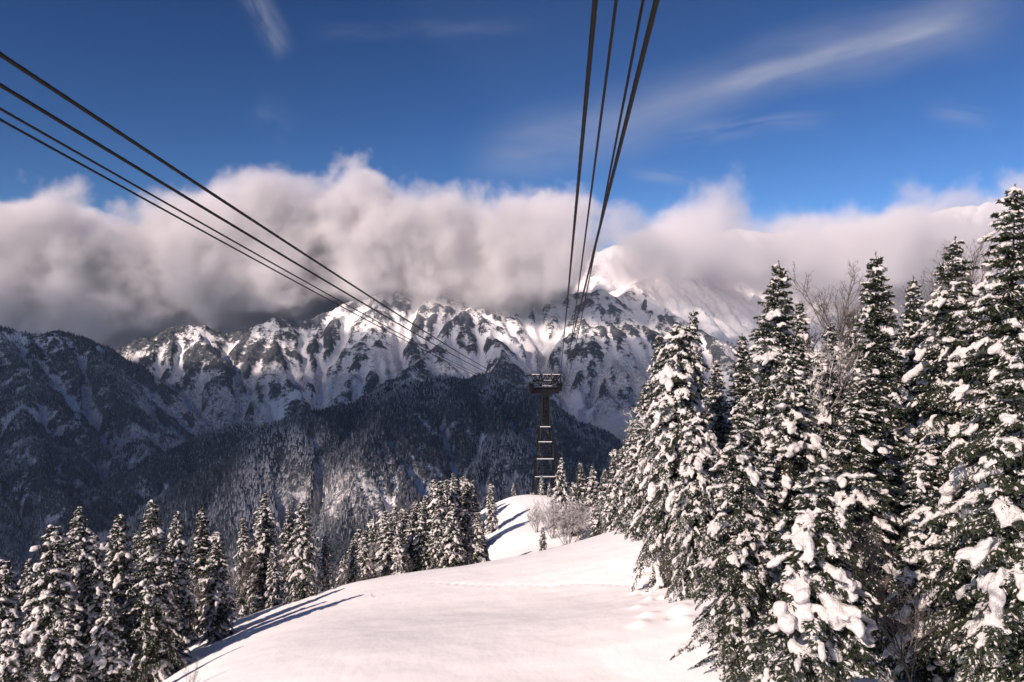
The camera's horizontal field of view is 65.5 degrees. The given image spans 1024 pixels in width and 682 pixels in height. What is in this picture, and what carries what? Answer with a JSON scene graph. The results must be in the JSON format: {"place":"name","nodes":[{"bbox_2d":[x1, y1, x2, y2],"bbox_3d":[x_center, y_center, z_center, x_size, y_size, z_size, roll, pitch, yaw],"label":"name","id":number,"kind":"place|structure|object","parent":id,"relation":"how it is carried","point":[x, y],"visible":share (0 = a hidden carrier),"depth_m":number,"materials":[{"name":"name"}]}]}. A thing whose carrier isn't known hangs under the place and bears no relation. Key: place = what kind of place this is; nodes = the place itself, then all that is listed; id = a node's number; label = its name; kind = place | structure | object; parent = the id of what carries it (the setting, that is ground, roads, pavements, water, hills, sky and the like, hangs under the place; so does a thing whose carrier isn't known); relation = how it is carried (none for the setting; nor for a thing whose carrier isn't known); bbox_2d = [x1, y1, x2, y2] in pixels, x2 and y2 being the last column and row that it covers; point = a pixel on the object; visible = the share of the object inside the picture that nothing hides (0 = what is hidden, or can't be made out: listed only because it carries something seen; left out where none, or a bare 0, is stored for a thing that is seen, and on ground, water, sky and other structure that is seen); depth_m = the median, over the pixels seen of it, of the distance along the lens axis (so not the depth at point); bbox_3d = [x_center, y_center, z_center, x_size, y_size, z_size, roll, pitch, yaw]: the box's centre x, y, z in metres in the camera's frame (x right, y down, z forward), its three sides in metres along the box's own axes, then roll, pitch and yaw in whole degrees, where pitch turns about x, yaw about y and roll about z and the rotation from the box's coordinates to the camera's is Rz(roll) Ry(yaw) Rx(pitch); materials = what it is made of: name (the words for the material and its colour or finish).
{"place":"outdoors","nodes":[
{"label":"outdoors","id":0,"kind":"place"},
{"bbox_2d":[0,195,1023,619],"bbox_3d":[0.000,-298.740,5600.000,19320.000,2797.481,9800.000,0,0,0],"label":"mountains","id":1,"kind":"structure","parent":0,"point":[640,297],"depth_m":4663.00,"materials":[{"name":"snow"}]},
{"bbox_2d":[0,324,725,631],"bbox_3d":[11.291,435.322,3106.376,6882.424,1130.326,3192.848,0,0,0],"label":"distant forest","id":2,"kind":"object","parent":1,"relation":"on","point":[134,523],"visible":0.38,"depth_m":2775.36,"materials":[{"name":"plant"}]},
{"bbox_2d":[0,0,1023,350],"label":"sky","id":3,"kind":"structure","parent":0,"point":[394,144],"materials":[{"name":"blue"}]},
{"bbox_2d":[137,426,960,681],"bbox_3d":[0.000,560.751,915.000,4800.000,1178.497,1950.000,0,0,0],"label":"snow ground","id":4,"kind":"structure","parent":0,"point":[519,607],"depth_m":56.42,"materials":[{"name":"snow"}]},
{"bbox_2d":[0,559,32,653],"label":"fir tree","id":5,"kind":"object","parent":4,"relation":"on","point":[10,604],"visible":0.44,"depth_m":65.91,"materials":[{"name":"white plant"}]},
{"bbox_2d":[0,615,34,681],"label":"fir tree","id":6,"kind":"object","parent":4,"relation":"on","point":[15,660],"visible":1,"depth_m":51.61,"materials":[{"name":"white plant"}]},
{"bbox_2d":[17,557,46,657],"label":"fir tree","id":7,"kind":"object","parent":4,"relation":"on","point":[25,585],"visible":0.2,"depth_m":83.86,"materials":[{"name":"green plant"}]},
{"bbox_2d":[15,523,89,681],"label":"fir tree","id":8,"kind":"object","parent":4,"relation":"on","point":[59,592],"visible":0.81,"depth_m":61.17,"materials":[{"name":"white plant"}]},
{"bbox_2d":[48,609,92,681],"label":"fir tree","id":9,"kind":"object","parent":4,"relation":"on","point":[68,657],"visible":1,"depth_m":53.60,"materials":[{"name":"white plant"}]},
{"bbox_2d":[63,505,101,639],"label":"fir tree","id":10,"kind":"object","parent":4,"relation":"on","point":[77,546],"visible":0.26,"depth_m":73.45,"materials":[{"name":"green plant"}]},
{"bbox_2d":[72,533,121,681],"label":"fir tree","id":11,"kind":"object","parent":4,"relation":"on","point":[90,587],"visible":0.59,"depth_m":63.28,"materials":[{"name":"green plant"}]},
{"bbox_2d":[79,595,135,681],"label":"fir tree","id":12,"kind":"object","parent":4,"relation":"on","point":[107,661],"visible":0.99,"depth_m":55.51,"materials":[{"name":"green plant"}]},
{"bbox_2d":[101,513,143,679],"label":"fir tree","id":13,"kind":"object","parent":4,"relation":"on","point":[120,559],"visible":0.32,"depth_m":67.29,"materials":[{"name":"green plant"}]},
{"bbox_2d":[123,530,149,645],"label":"fir tree","id":14,"kind":"object","parent":4,"relation":"on","point":[137,536],"visible":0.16,"depth_m":89.68,"materials":[{"name":"green plant"}]},
{"bbox_2d":[119,499,191,681],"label":"fir tree","id":15,"kind":"object","parent":4,"relation":"on","point":[148,635],"visible":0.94,"depth_m":65.36,"materials":[{"name":"green plant"}]},
{"bbox_2d":[147,545,190,667],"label":"fir tree","id":16,"kind":"object","parent":4,"relation":"on","point":[174,573],"visible":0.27,"depth_m":73.75,"materials":[{"name":"green plant"}]},
{"bbox_2d":[157,511,199,644],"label":"fir tree","id":17,"kind":"object","parent":4,"relation":"on","point":[176,539],"visible":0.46,"depth_m":81.57,"materials":[{"name":"green plant"}]},
{"bbox_2d":[128,568,229,629],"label":"bare tree","id":18,"kind":"object","parent":4,"relation":"on","point":[200,594],"visible":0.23,"depth_m":85.79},
{"bbox_2d":[181,506,215,635],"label":"fir tree","id":19,"kind":"object","parent":4,"relation":"on","point":[202,549],"visible":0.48,"depth_m":87.69,"materials":[{"name":"green plant"}]},
{"bbox_2d":[195,531,236,645],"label":"fir tree","id":20,"kind":"object","parent":4,"relation":"on","point":[216,610],"visible":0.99,"depth_m":77.35,"materials":[{"name":"green plant"}]},
{"bbox_2d":[230,518,257,619],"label":"fir tree","id":21,"kind":"object","parent":4,"relation":"on","point":[244,537],"visible":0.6,"depth_m":97.42,"materials":[{"name":"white plant"}]},
{"bbox_2d":[229,539,263,620],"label":"bare tree","id":22,"kind":"object","parent":4,"relation":"on","point":[244,571],"visible":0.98,"depth_m":93.41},
{"bbox_2d":[227,550,290,613],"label":"bare tree","id":23,"kind":"object","parent":4,"relation":"on","point":[284,555],"visible":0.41,"depth_m":95.08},
{"bbox_2d":[240,493,287,616],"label":"fir tree","id":24,"kind":"object","parent":4,"relation":"on","point":[265,542],"visible":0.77,"depth_m":95.19,"materials":[{"name":"green plant"}]},
{"bbox_2d":[263,545,284,609],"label":"fir tree","id":25,"kind":"object","parent":4,"relation":"on","point":[273,594],"visible":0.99,"depth_m":91.68,"materials":[{"name":"white plant"}]},
{"bbox_2d":[277,506,295,603],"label":"fir tree","id":26,"kind":"object","parent":4,"relation":"on","point":[286,544],"visible":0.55,"depth_m":107.41,"materials":[{"name":"green plant"}]},
{"bbox_2d":[281,502,322,605],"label":"fir tree","id":27,"kind":"object","parent":4,"relation":"on","point":[303,574],"visible":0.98,"depth_m":89.29,"materials":[{"name":"white plant"}]},
{"bbox_2d":[316,535,336,590],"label":"fir tree","id":28,"kind":"object","parent":4,"relation":"on","point":[324,552],"visible":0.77,"depth_m":111.68,"materials":[{"name":"green plant"}]},
{"bbox_2d":[318,561,352,589],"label":"bare shrub","id":29,"kind":"object","parent":4,"relation":"on","point":[343,577],"visible":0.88,"depth_m":96.23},
{"bbox_2d":[335,555,348,586],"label":"fir tree","id":30,"kind":"object","parent":4,"relation":"on","point":[343,561],"visible":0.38,"depth_m":119.58,"materials":[{"name":"white plant"}]},
{"bbox_2d":[344,545,362,583],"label":"fir tree","id":31,"kind":"object","parent":4,"relation":"on","point":[353,561],"visible":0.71,"depth_m":114.98,"materials":[{"name":"green plant"}]},
{"bbox_2d":[335,542,378,583],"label":"bare tree","id":32,"kind":"object","parent":4,"relation":"on","point":[370,557],"visible":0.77,"depth_m":120.07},
{"bbox_2d":[356,538,375,580],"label":"fir tree","id":33,"kind":"object","parent":4,"relation":"on","point":[363,557],"visible":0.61,"depth_m":120.72,"materials":[{"name":"white plant"}]},
{"bbox_2d":[367,519,377,560],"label":"fir tree","id":34,"kind":"object","parent":4,"relation":"on","point":[372,531],"visible":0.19,"depth_m":140.82,"materials":[{"name":"grey plant"}]},
{"bbox_2d":[372,529,384,577],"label":"fir tree","id":35,"kind":"object","parent":4,"relation":"on","point":[376,541],"visible":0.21,"depth_m":122.93,"materials":[{"name":"green plant"}]},
{"bbox_2d":[372,517,408,576],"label":"fir tree","id":36,"kind":"object","parent":4,"relation":"on","point":[384,551],"visible":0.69,"depth_m":120.68,"materials":[{"name":"white plant"}]},
{"bbox_2d":[389,520,409,574],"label":"fir tree","id":37,"kind":"object","parent":4,"relation":"on","point":[399,541],"visible":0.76,"depth_m":119.44,"materials":[{"name":"white plant"}]},
{"bbox_2d":[400,508,408,559],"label":"fir tree","id":38,"kind":"object","parent":4,"relation":"on","point":[404,516],"visible":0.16,"depth_m":146.94,"materials":[{"name":"green plant"}]},
{"bbox_2d":[402,515,419,572],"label":"fir tree","id":39,"kind":"object","parent":4,"relation":"on","point":[410,534],"visible":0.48,"depth_m":125.84,"materials":[{"name":"green plant"}]},
{"bbox_2d":[411,501,420,532],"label":"fir tree","id":40,"kind":"object","parent":4,"relation":"on","point":[416,511],"visible":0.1,"depth_m":149.03,"materials":[{"name":"grey plant"}]},
{"bbox_2d":[410,506,432,571],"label":"fir tree","id":41,"kind":"object","parent":4,"relation":"on","point":[421,543],"visible":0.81,"depth_m":122.58,"materials":[{"name":"green plant"}]},
{"bbox_2d":[426,504,447,569],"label":"fir tree","id":42,"kind":"object","parent":4,"relation":"on","point":[435,540],"visible":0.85,"depth_m":121.94,"materials":[{"name":"white plant"}]},
{"bbox_2d":[426,481,450,558],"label":"fir tree","id":43,"kind":"object","parent":4,"relation":"on","point":[438,498],"visible":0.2,"depth_m":148.81,"materials":[{"name":"white plant"}]},
{"bbox_2d":[442,479,450,514],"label":"fir tree","id":44,"kind":"object","parent":4,"relation":"on","point":[445,489],"visible":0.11,"depth_m":155.12,"materials":[{"name":"grey plant"}]},
{"bbox_2d":[437,504,466,567],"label":"fir tree","id":45,"kind":"object","parent":4,"relation":"on","point":[454,556],"visible":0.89,"depth_m":121.42,"materials":[{"name":"white plant"}]},
{"bbox_2d":[445,478,471,540],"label":"fir tree","id":46,"kind":"object","parent":4,"relation":"on","point":[456,492],"visible":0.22,"depth_m":152.59,"materials":[{"name":"green plant"}]},
{"bbox_2d":[458,509,476,565],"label":"fir tree","id":47,"kind":"object","parent":4,"relation":"on","point":[465,525],"visible":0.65,"depth_m":123.76,"materials":[{"name":"green plant"}]},
{"bbox_2d":[460,478,475,536],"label":"fir tree","id":48,"kind":"object","parent":4,"relation":"on","point":[467,498],"visible":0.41,"depth_m":156.29,"materials":[{"name":"green plant"}]},
{"bbox_2d":[465,512,486,563],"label":"fir tree","id":49,"kind":"object","parent":4,"relation":"on","point":[478,532],"visible":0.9,"depth_m":123.56,"materials":[{"name":"white plant"}]},
{"bbox_2d":[471,493,487,540],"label":"fir tree","id":50,"kind":"object","parent":4,"relation":"on","point":[476,508],"visible":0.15,"depth_m":159.51,"materials":[{"name":"green plant"}]},
{"bbox_2d":[484,483,498,534],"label":"fir tree","id":51,"kind":"object","parent":4,"relation":"on","point":[491,522],"visible":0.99,"depth_m":171.38,"materials":[{"name":"white plant"}]},
{"bbox_2d":[523,501,543,532],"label":"bare shrub","id":52,"kind":"object","parent":4,"relation":"on","point":[536,520],"visible":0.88,"depth_m":155.68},
{"bbox_2d":[539,527,546,550],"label":"fir tree","id":53,"kind":"object","parent":4,"relation":"on","point":[542,542],"visible":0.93,"depth_m":139.60,"materials":[{"name":"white plant"}]},
{"bbox_2d":[526,374,562,495],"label":"cableway pylon","id":54,"kind":"object","parent":4,"relation":"on","point":[545,391],"visible":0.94,"depth_m":198.97,"materials":[{"name":"metal"}]},
{"bbox_2d":[0,107,535,450],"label":"wire rope","id":55,"kind":"object","parent":54,"relation":"attached to","point":[70,148],"visible":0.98,"depth_m":14.78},
{"bbox_2d":[0,51,539,466],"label":"wire rope","id":56,"kind":"object","parent":54,"relation":"attached to","point":[61,94],"visible":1,"depth_m":14.10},
{"bbox_2d":[0,118,539,471],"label":"wire rope","id":57,"kind":"object","parent":54,"relation":"attached to","point":[65,155],"visible":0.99,"depth_m":15.26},
{"bbox_2d":[560,0,597,376],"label":"wire rope","id":58,"kind":"object","parent":54,"relation":"attached to","point":[593,18],"visible":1,"depth_m":12.24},
{"bbox_2d":[561,0,617,386],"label":"wire rope","id":59,"kind":"object","parent":54,"relation":"attached to","point":[607,65],"visible":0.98,"depth_m":11.49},
{"bbox_2d":[561,0,644,457],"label":"wire rope","id":60,"kind":"object","parent":54,"relation":"attached to","point":[631,60],"visible":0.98,"depth_m":12.28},
{"bbox_2d":[562,0,659,437],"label":"wire rope","id":61,"kind":"object","parent":54,"relation":"attached to","point":[652,16],"visible":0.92,"depth_m":11.43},
{"bbox_2d":[531,493,564,538],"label":"bare shrub","id":62,"kind":"object","parent":4,"relation":"on","point":[552,508],"visible":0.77,"depth_m":149.52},
{"bbox_2d":[550,458,569,529],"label":"fir tree","id":63,"kind":"object","parent":4,"relation":"on","point":[560,491],"visible":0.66,"depth_m":157.36,"materials":[{"name":"white plant"}]},
{"bbox_2d":[546,497,599,544],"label":"bare shrub","id":64,"kind":"object","parent":4,"relation":"on","point":[564,520],"visible":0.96,"depth_m":143.43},
{"bbox_2d":[565,482,580,536],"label":"fir tree","id":65,"kind":"object","parent":4,"relation":"on","point":[573,495],"visible":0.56,"depth_m":149.51,"materials":[{"name":"white plant"}]},
{"bbox_2d":[565,496,592,539],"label":"bare shrub","id":66,"kind":"object","parent":4,"relation":"on","point":[582,513],"visible":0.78,"depth_m":145.75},
{"bbox_2d":[575,462,588,512],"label":"fir tree","id":67,"kind":"object","parent":4,"relation":"on","point":[580,486],"visible":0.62,"depth_m":165.65,"materials":[{"name":"white plant"}]},
{"bbox_2d":[584,466,599,521],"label":"fir tree","id":68,"kind":"object","parent":4,"relation":"on","point":[592,496],"visible":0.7,"depth_m":159.51,"materials":[{"name":"white plant"}]},
{"bbox_2d":[587,501,602,537],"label":"fir tree","id":69,"kind":"object","parent":4,"relation":"on","point":[596,529],"visible":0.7,"depth_m":127.44,"materials":[{"name":"white plant"}]},
{"bbox_2d":[594,468,607,528],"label":"fir tree","id":70,"kind":"object","parent":4,"relation":"on","point":[602,489],"visible":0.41,"depth_m":149.46,"materials":[{"name":"green plant"}]},
{"bbox_2d":[599,449,624,532],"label":"fir tree","id":71,"kind":"object","parent":4,"relation":"on","point":[611,490],"visible":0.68,"depth_m":103.52,"materials":[{"name":"white plant"}]},
{"bbox_2d":[608,420,636,534],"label":"fir tree","id":72,"kind":"object","parent":4,"relation":"on","point":[618,499],"visible":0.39,"depth_m":91.42,"materials":[{"name":"green plant"}]},
{"bbox_2d":[619,386,650,540],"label":"fir tree","id":73,"kind":"object","parent":4,"relation":"on","point":[640,456],"visible":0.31,"depth_m":83.53,"materials":[{"name":"green plant"}]},
{"bbox_2d":[632,335,674,541],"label":"fir tree","id":74,"kind":"object","parent":4,"relation":"on","point":[654,372],"visible":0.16,"depth_m":79.90,"materials":[{"name":"green plant"}]},
{"bbox_2d":[643,418,676,568],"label":"fir tree","id":75,"kind":"object","parent":4,"relation":"on","point":[650,559],"visible":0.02,"depth_m":69.69,"materials":[{"name":"green plant"}]},
{"bbox_2d":[624,321,726,593],"bbox_3d":[13.839,10.254,63.942,9.655,23.783,9.451,2,-2,-43],"label":"fir tree","id":76,"kind":"object","parent":4,"relation":"on","point":[676,380],"visible":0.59,"depth_m":63.25,"materials":[{"name":"white plant"}]},
{"bbox_2d":[647,526,715,591],"bbox_3d":[12.757,16.622,58.321,5.672,5.760,5.295,0,0,10],"label":"bare shrub","id":77,"kind":"object","parent":4,"relation":"on","point":[665,563],"visible":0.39,"depth_m":59.39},
{"bbox_2d":[676,311,707,472],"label":"fir tree","id":78,"kind":"object","parent":4,"relation":"on","point":[694,319],"visible":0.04,"depth_m":77.62,"materials":[{"name":"green plant"}]},
{"bbox_2d":[661,410,727,602],"bbox_3d":[12.759,12.094,55.198,5.538,14.703,5.421,0,0,-20],"label":"fir tree","id":79,"kind":"object","parent":4,"relation":"on","point":[697,513],"visible":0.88,"depth_m":54.16,"materials":[{"name":"white plant"}]},
{"bbox_2d":[702,360,735,540],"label":"fir tree","id":80,"kind":"object","parent":4,"relation":"on","point":[714,415],"visible":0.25,"depth_m":71.29,"materials":[{"name":"green plant"}]},
{"bbox_2d":[670,399,784,681],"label":"fir tree","id":81,"kind":"object","parent":4,"relation":"on","point":[745,473],"visible":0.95,"depth_m":37.47,"materials":[{"name":"white plant"}]},
{"bbox_2d":[720,334,760,491],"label":"fir tree","id":82,"kind":"object","parent":4,"relation":"on","point":[740,367],"visible":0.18,"depth_m":81.81,"materials":[{"name":"green plant"}]},
{"bbox_2d":[620,336,875,503],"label":"bare tree","id":83,"kind":"object","parent":4,"relation":"on","point":[823,345],"visible":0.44,"depth_m":66.36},
{"bbox_2d":[733,449,789,625],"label":"fir tree","id":84,"kind":"object","parent":4,"relation":"on","point":[773,576],"visible":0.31,"depth_m":43.44,"materials":[{"name":"green plant"}]},
{"bbox_2d":[704,261,834,580],"bbox_3d":[17.682,6.311,54.223,9.505,23.682,9.250,1,0,6],"label":"fir tree","id":85,"kind":"object","parent":4,"relation":"on","point":[765,356],"visible":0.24,"depth_m":53.67,"materials":[{"name":"green plant"}]},
{"bbox_2d":[758,351,831,602],"bbox_3d":[15.981,9.012,44.937,6.449,16.970,5.692,0,0,28],"label":"fir tree","id":86,"kind":"object","parent":4,"relation":"on","point":[791,418],"visible":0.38,"depth_m":44.40,"materials":[{"name":"green plant"}]},
{"bbox_2d":[786,301,819,414],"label":"fir tree","id":87,"kind":"object","parent":4,"relation":"on","point":[798,328],"visible":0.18,"depth_m":84.70,"materials":[{"name":"green plant"}]},
{"bbox_2d":[741,457,896,681],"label":"fir tree","id":88,"kind":"object","parent":4,"relation":"on","point":[819,586],"visible":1,"depth_m":27.02,"materials":[{"name":"white plant"}]},
{"bbox_2d":[788,306,851,410],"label":"bare tree","id":89,"kind":"object","parent":4,"relation":"on","point":[813,336],"visible":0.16,"depth_m":87.93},
{"bbox_2d":[809,322,853,508],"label":"fir tree","id":90,"kind":"object","parent":4,"relation":"on","point":[834,411],"visible":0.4,"depth_m":67.21,"materials":[{"name":"green plant"}]},
{"bbox_2d":[788,261,887,434],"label":"bare tree","id":91,"kind":"object","parent":4,"relation":"on","point":[845,308],"visible":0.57,"depth_m":74.71,"materials":[{"name":"plant"}]},
{"bbox_2d":[823,311,864,465],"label":"fir tree","id":92,"kind":"object","parent":4,"relation":"on","point":[855,330],"visible":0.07,"depth_m":89.71,"materials":[{"name":"green plant"}]},
{"bbox_2d":[800,360,923,669],"bbox_3d":[16.203,8.061,37.652,6.262,14.415,6.730,0,0,17],"label":"fir tree","id":93,"kind":"object","parent":4,"relation":"on","point":[869,486],"visible":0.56,"depth_m":36.83,"materials":[{"name":"green plant"}]},
{"bbox_2d":[830,251,916,531],"bbox_3d":[22.029,5.092,47.295,6.451,20.886,6.939,0,0,27],"label":"fir tree","id":94,"kind":"object","parent":4,"relation":"on","point":[878,350],"visible":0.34,"depth_m":46.78,"materials":[{"name":"green plant"}]},
{"bbox_2d":[864,418,911,624],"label":"fir tree","id":95,"kind":"object","parent":4,"relation":"on","point":[895,460],"visible":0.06,"depth_m":39.80,"materials":[{"name":"green plant"}]},
{"bbox_2d":[841,511,936,681],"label":"bare tree","id":96,"kind":"object","parent":4,"relation":"on","point":[882,592],"visible":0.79,"depth_m":29.88,"materials":[{"name":"plant"}]},
{"bbox_2d":[851,277,944,367],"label":"bare tree","id":97,"kind":"object","parent":4,"relation":"on","point":[905,309],"visible":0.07,"depth_m":61.45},
{"bbox_2d":[888,276,938,511],"bbox_3d":[27.403,5.480,53.953,6.241,19.903,5.701,0,0,-15],"label":"fir tree","id":98,"kind":"object","parent":4,"relation":"on","point":[911,317],"visible":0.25,"depth_m":53.25,"materials":[{"name":"green plant"}]},
{"bbox_2d":[882,442,964,681],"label":"fir tree","id":99,"kind":"object","parent":4,"relation":"on","point":[924,493],"visible":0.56,"depth_m":33.70,"materials":[{"name":"green plant"}]},
{"bbox_2d":[882,237,996,627],"bbox_3d":[21.176,4.782,38.041,6.696,19.649,7.112,0,0,-29],"label":"fir tree","id":100,"kind":"object","parent":4,"relation":"on","point":[939,427],"visible":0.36,"depth_m":37.75,"materials":[{"name":"green plant"}]},
{"bbox_2d":[889,184,1023,681],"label":"fir tree","id":101,"kind":"object","parent":4,"relation":"on","point":[999,346],"visible":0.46,"depth_m":30.94,"materials":[{"name":"green plant"}]},
{"bbox_2d":[901,240,1015,357],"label":"bare tree","id":102,"kind":"object","parent":4,"relation":"on","point":[970,278],"visible":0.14,"depth_m":76.15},
{"bbox_2d":[921,231,1005,367],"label":"bare tree","id":103,"kind":"object","parent":4,"relation":"on","point":[975,257],"visible":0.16,"depth_m":79.41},
{"bbox_2d":[943,359,1023,681],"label":"fir tree","id":104,"kind":"object","parent":4,"relation":"on","point":[999,483],"visible":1,"depth_m":24.82,"materials":[{"name":"white plant"}]},
{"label":"rope carrier","id":105,"kind":"object","parent":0,"visible":0},
{"bbox_2d":[0,83,538,474],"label":"wire rope","id":106,"kind":"object","parent":105,"relation":"attached to","point":[43,111],"visible":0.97,"depth_m":15.89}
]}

